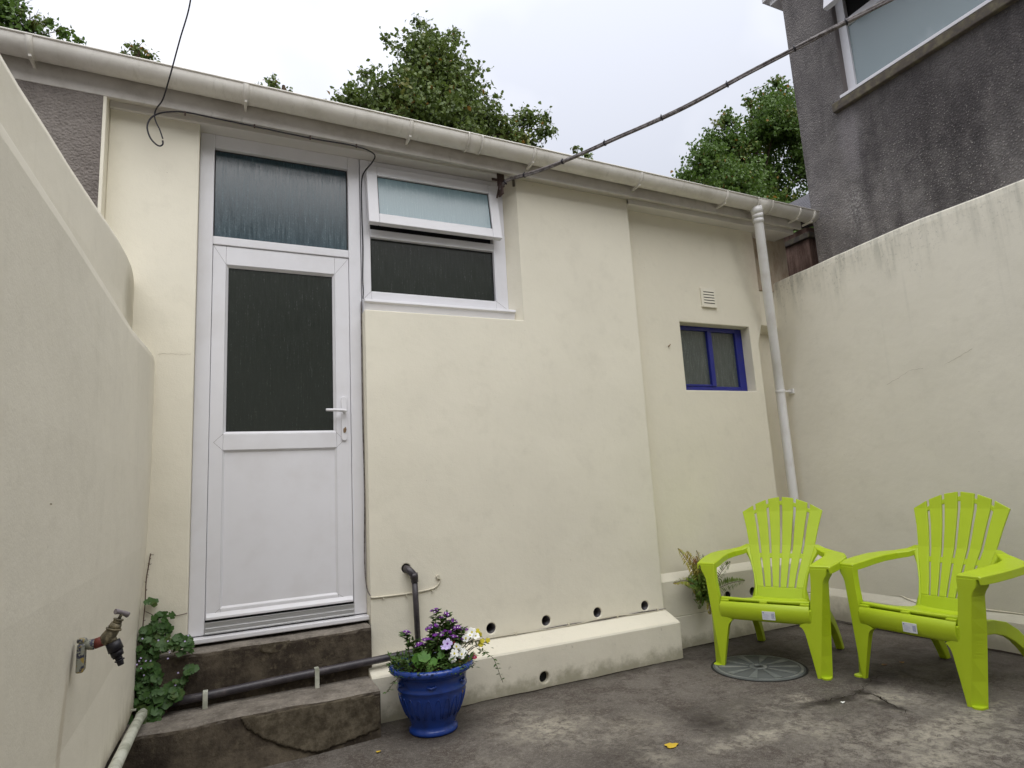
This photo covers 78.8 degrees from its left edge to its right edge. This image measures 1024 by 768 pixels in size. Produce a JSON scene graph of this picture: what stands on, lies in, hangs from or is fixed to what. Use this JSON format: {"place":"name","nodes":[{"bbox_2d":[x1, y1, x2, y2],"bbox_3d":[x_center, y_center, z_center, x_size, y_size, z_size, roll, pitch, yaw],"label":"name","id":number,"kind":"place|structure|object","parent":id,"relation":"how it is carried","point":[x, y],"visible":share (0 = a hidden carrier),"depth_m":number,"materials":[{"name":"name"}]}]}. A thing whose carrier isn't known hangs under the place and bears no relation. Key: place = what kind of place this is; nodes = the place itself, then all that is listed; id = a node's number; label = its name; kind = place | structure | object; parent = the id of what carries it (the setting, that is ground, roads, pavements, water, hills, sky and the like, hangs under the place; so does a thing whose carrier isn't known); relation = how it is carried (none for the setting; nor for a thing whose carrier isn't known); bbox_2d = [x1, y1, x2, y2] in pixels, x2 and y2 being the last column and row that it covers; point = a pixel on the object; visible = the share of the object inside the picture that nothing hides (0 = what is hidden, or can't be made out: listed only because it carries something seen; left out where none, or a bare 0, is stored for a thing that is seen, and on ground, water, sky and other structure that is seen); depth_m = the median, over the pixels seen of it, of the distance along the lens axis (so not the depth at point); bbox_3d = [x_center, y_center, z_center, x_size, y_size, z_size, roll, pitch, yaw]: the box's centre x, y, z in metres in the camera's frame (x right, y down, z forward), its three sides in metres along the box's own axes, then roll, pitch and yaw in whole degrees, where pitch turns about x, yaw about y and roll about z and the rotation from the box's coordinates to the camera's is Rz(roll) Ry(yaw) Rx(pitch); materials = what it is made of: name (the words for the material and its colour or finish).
{"place":"outdoors","nodes":[
{"label":"outdoors","id":0,"kind":"place"},
{"bbox_2d":[4,0,808,197],"label":"sky","id":1,"kind":"structure","parent":0,"point":[605,69],"materials":[{"name":"white"}]},
{"bbox_2d":[262,620,1023,767],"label":"ground","id":2,"kind":"structure","parent":0,"point":[913,710],"depth_m":3.02,"materials":[{"name":"concrete"}]},
{"bbox_2d":[0,0,86,44],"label":"tree","id":3,"kind":"object","parent":2,"relation":"on","point":[10,10],"visible":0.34,"depth_m":9.48,"materials":[{"name":"green plant"}]},
{"bbox_2d":[15,79,102,206],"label":"roughcast wall","id":4,"kind":"structure","parent":2,"relation":"on","point":[71,120],"depth_m":3.13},
{"bbox_2d":[0,55,154,767],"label":"boundary wall","id":5,"kind":"structure","parent":2,"relation":"on","point":[77,365],"depth_m":1.40,"materials":[{"name":"beige paint"}]},
{"bbox_2d":[75,609,129,673],"bbox_3d":[-1.012,0.631,1.542,0.109,0.140,0.040,1,-10,-25],"label":"garden tap","id":6,"kind":"object","parent":5,"relation":"attached to","point":[110,641],"visible":1,"depth_m":1.53,"materials":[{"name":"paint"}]},
{"bbox_2d":[108,708,146,767],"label":"waste pipe","id":7,"kind":"object","parent":5,"relation":"attached to","point":[121,753],"visible":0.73,"depth_m":2.28,"materials":[{"name":"white plastic"}]},
{"bbox_2d":[118,39,160,61],"bbox_3d":[-5.887,-1.313,9.512,0.710,8.679,0.586,1,-10,-25],"label":"tree","id":8,"kind":"object","parent":2,"relation":"on","point":[137,49],"visible":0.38,"depth_m":10.11,"materials":[{"name":"green plant"}]},
{"bbox_2d":[120,621,380,767],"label":"concrete steps","id":9,"kind":"structure","parent":2,"relation":"on","point":[277,724],"depth_m":2.98,"materials":[{"name":"grey concrete"}]},
{"bbox_2d":[128,553,199,723],"bbox_3d":[-1.638,1.197,2.949,0.292,0.771,0.196,1,-10,-25],"label":"creeper","id":10,"kind":"object","parent":9,"relation":"on","point":[153,640],"visible":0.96,"depth_m":2.92,"materials":[{"name":"green plant"}]},
{"bbox_2d":[135,564,420,713],"bbox_3d":[-1.123,1.284,3.197,1.375,0.544,0.145,2,-11,-31],"label":"waste pipe","id":11,"kind":"object","parent":9,"relation":"attached to","point":[204,696],"visible":0.94,"depth_m":3.17,"materials":[{"name":"black plastic"}]},
{"bbox_2d":[255,73,292,91],"bbox_3d":[-4.135,-1.415,11.467,1.230,9.312,0.595,3,-11,-36],"label":"tree","id":12,"kind":"object","parent":2,"relation":"on","point":[272,84],"visible":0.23,"depth_m":12.04,"materials":[{"name":"green plant"}]},
{"bbox_2d":[0,26,821,722],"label":"outbuilding","id":13,"kind":"structure","parent":2,"relation":"on","point":[558,432],"depth_m":3.83,"materials":[{"name":"beige paint"}]},
{"bbox_2d":[146,0,375,595],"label":"black cable","id":14,"kind":"object","parent":13,"relation":"attached to","point":[185,112],"visible":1,"depth_m":3.58,"materials":[{"name":"black plastic"}]},
{"bbox_2d":[205,245,352,620],"bbox_3d":[-1.289,0.220,3.514,0.752,2.031,0.116,1,-10,-25],"label":"door leaf","id":15,"kind":"structure","parent":13,"relation":"in","point":[279,508],"depth_m":3.52,"materials":[{"name":"white plastic"}]},
{"bbox_2d":[370,575,440,599],"bbox_3d":[-0.603,1.161,3.552,0.418,0.099,0.016,1,-10,-25],"label":"cream cable","id":16,"kind":"object","parent":13,"relation":"attached to","point":[437,577],"visible":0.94,"depth_m":3.55,"materials":[{"name":"beige plastic"}]},
{"bbox_2d":[359,160,508,308],"bbox_3d":[-0.492,-0.968,4.104,0.994,0.934,0.165,1,-10,-25],"label":"window","id":17,"kind":"structure","parent":13,"relation":"in","point":[430,237],"depth_m":4.08,"materials":[{"name":"white plastic"}]},
{"bbox_2d":[492,173,504,197],"bbox_3d":[-0.091,-1.362,4.254,0.074,0.165,0.075,-7,-10,19],"label":"cable bracket","id":18,"kind":"object","parent":13,"relation":"attached to","point":[499,179],"visible":0.96,"depth_m":4.25,"materials":[{"name":"brown metal"}]},
{"bbox_2d":[499,0,893,189],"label":"overhead cable","id":19,"kind":"object","parent":18,"relation":"hanging from","point":[846,22],"visible":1,"depth_m":3.45,"materials":[{"name":"black plastic"}]},
{"bbox_2d":[463,608,665,642],"bbox_3d":[0.377,1.526,3.950,1.500,0.022,0.012,1,-10,-25],"label":"base cable","id":20,"kind":"object","parent":13,"relation":"on","point":[617,616],"visible":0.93,"depth_m":3.97,"materials":[{"name":"beige plastic"}]},
{"bbox_2d":[673,548,744,614],"bbox_3d":[1.395,1.379,4.413,0.670,0.463,0.142,1,-10,-25],"label":"fern","id":21,"kind":"object","parent":13,"relation":"attached to","point":[699,589],"visible":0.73,"depth_m":4.36,"materials":[{"name":"green plant"}]},
{"bbox_2d":[680,325,747,390],"bbox_3d":[1.615,-0.196,5.099,0.731,0.541,0.060,1,-10,-25],"label":"small window","id":22,"kind":"structure","parent":13,"relation":"in","point":[713,358],"depth_m":5.10,"materials":[{"name":"blue paint"}]},
{"bbox_2d":[389,652,472,737],"bbox_3d":[-0.403,1.574,3.157,0.427,0.323,0.427,1,-10,-25],"label":"flower pot","id":23,"kind":"object","parent":2,"relation":"on","point":[431,703],"visible":0.89,"depth_m":3.02,"materials":[{"name":"blue ceramic"}]},
{"bbox_2d":[383,671,407,693],"bbox_3d":[-0.556,1.436,2.999,0.142,0.080,0.020,4,-12,-37],"label":"trailing stem","id":24,"kind":"object","parent":23,"relation":"in","point":[392,684],"visible":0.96,"depth_m":2.99,"materials":[{"name":"green plant"}]},
{"bbox_2d":[385,624,479,677],"bbox_3d":[-0.419,1.352,3.190,0.458,0.202,0.457,-8,-10,24],"label":"pot foliage","id":25,"kind":"object","parent":23,"relation":"on","point":[420,659],"visible":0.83,"depth_m":3.10,"materials":[{"name":"green plant"}]},
{"bbox_2d":[399,607,468,664],"bbox_3d":[-0.397,1.312,3.207,0.388,0.296,0.162,1,-10,-25],"label":"verbena plant","id":26,"kind":"object","parent":23,"relation":"in","point":[434,639],"visible":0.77,"depth_m":3.21,"materials":[{"name":"purple plant"}]},
{"bbox_2d":[437,638,452,660],"bbox_3d":[-0.346,1.370,3.178,0.067,0.148,0.122,1,-10,-25],"label":"pansy","id":27,"kind":"object","parent":23,"relation":"in","point":[447,643],"visible":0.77,"depth_m":3.15,"materials":[{"name":"purple plant"}]},
{"bbox_2d":[440,640,479,667],"bbox_3d":[-0.260,1.405,3.227,0.211,0.166,0.097,1,-10,-25],"label":"begonia","id":28,"kind":"object","parent":23,"relation":"in","point":[475,657],"visible":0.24,"depth_m":3.24,"materials":[{"name":"green"}]},
{"bbox_2d":[444,627,479,663],"bbox_3d":[-0.252,1.367,3.212,0.240,0.177,0.143,1,-10,-25],"label":"pansy","id":29,"kind":"object","parent":23,"relation":"in","point":[459,650],"visible":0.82,"depth_m":3.20,"materials":[{"name":"white plant"}]},
{"bbox_2d":[456,628,489,661],"bbox_3d":[-0.199,1.378,3.299,0.229,0.155,0.044,1,-10,-25],"label":"pansy","id":30,"kind":"object","parent":23,"relation":"in","point":[482,641],"visible":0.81,"depth_m":3.31,"materials":[{"name":"yellow plant"}]},
{"bbox_2d":[479,648,503,681],"bbox_3d":[-0.105,1.485,3.284,0.137,0.187,0.026,-1,-10,-16],"label":"trailing stem","id":31,"kind":"object","parent":23,"relation":"in","point":[494,664],"visible":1,"depth_m":3.29,"materials":[{"name":"green plant"}]},
{"bbox_2d":[326,10,593,159],"bbox_3d":[-0.718,-2.430,13.175,6.344,11.488,2.928,3,-11,-35],"label":"tree","id":32,"kind":"object","parent":2,"relation":"on","point":[433,81],"visible":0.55,"depth_m":12.83,"materials":[{"name":"green plant"}]},
{"bbox_2d":[664,743,678,747],"bbox_3d":[0.712,1.605,2.771,0.072,0.005,0.048,1,-10,-25],"label":"fallen leaf","id":33,"kind":"object","parent":2,"relation":"on","point":[670,745],"visible":1,"depth_m":2.76,"materials":[{"name":"yellow plant"}]},
{"bbox_2d":[670,74,813,232],"bbox_3d":[9.390,-4.047,23.194,8.620,16.745,5.291,1,-10,-25],"label":"tree","id":34,"kind":"object","parent":2,"relation":"on","point":[771,122],"visible":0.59,"depth_m":23.02,"materials":[{"name":"green plant"}]},
{"bbox_2d":[711,655,808,681],"bbox_3d":[1.507,1.730,3.809,0.558,0.009,0.558,1,-10,-25],"label":"manhole cover","id":35,"kind":"object","parent":2,"relation":"on","point":[760,668],"visible":0.96,"depth_m":3.76,"materials":[{"name":"grey metal"}]},
{"bbox_2d":[697,497,846,680],"bbox_3d":[1.726,1.260,4.072,0.868,0.998,0.748,-10,-12,37],"label":"garden chair","id":36,"kind":"object","parent":2,"relation":"on","point":[813,618],"visible":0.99,"depth_m":4.04,"materials":[{"name":"plastic"}]},
{"bbox_2d":[784,193,818,275],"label":"stone outhouse","id":37,"kind":"structure","parent":2,"relation":"on","point":[801,250],"depth_m":6.64,"materials":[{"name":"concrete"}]},
{"bbox_2d":[773,179,1023,653],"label":"boundary wall","id":38,"kind":"structure","parent":2,"relation":"on","point":[902,354],"depth_m":4.45,"materials":[{"name":"beige paint"}]},
{"bbox_2d":[886,595,1023,614],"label":"wall cable","id":39,"kind":"object","parent":38,"relation":"attached to","point":[986,609],"depth_m":3.93,"materials":[{"name":"beige"}]},
{"bbox_2d":[840,492,1023,710],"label":"garden chair","id":40,"kind":"object","parent":2,"relation":"on","point":[962,626],"visible":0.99,"depth_m":3.49,"materials":[{"name":"plastic"}]},
{"bbox_2d":[762,0,1023,262],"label":"neighbour house","id":41,"kind":"structure","parent":0,"point":[909,111],"depth_m":4.77,"materials":[{"name":"grey concrete"}]},
{"bbox_2d":[823,0,992,98],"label":"window","id":42,"kind":"structure","parent":41,"relation":"in","point":[874,42],"depth_m":4.94,"materials":[{"name":"white plastic"}]}
]}

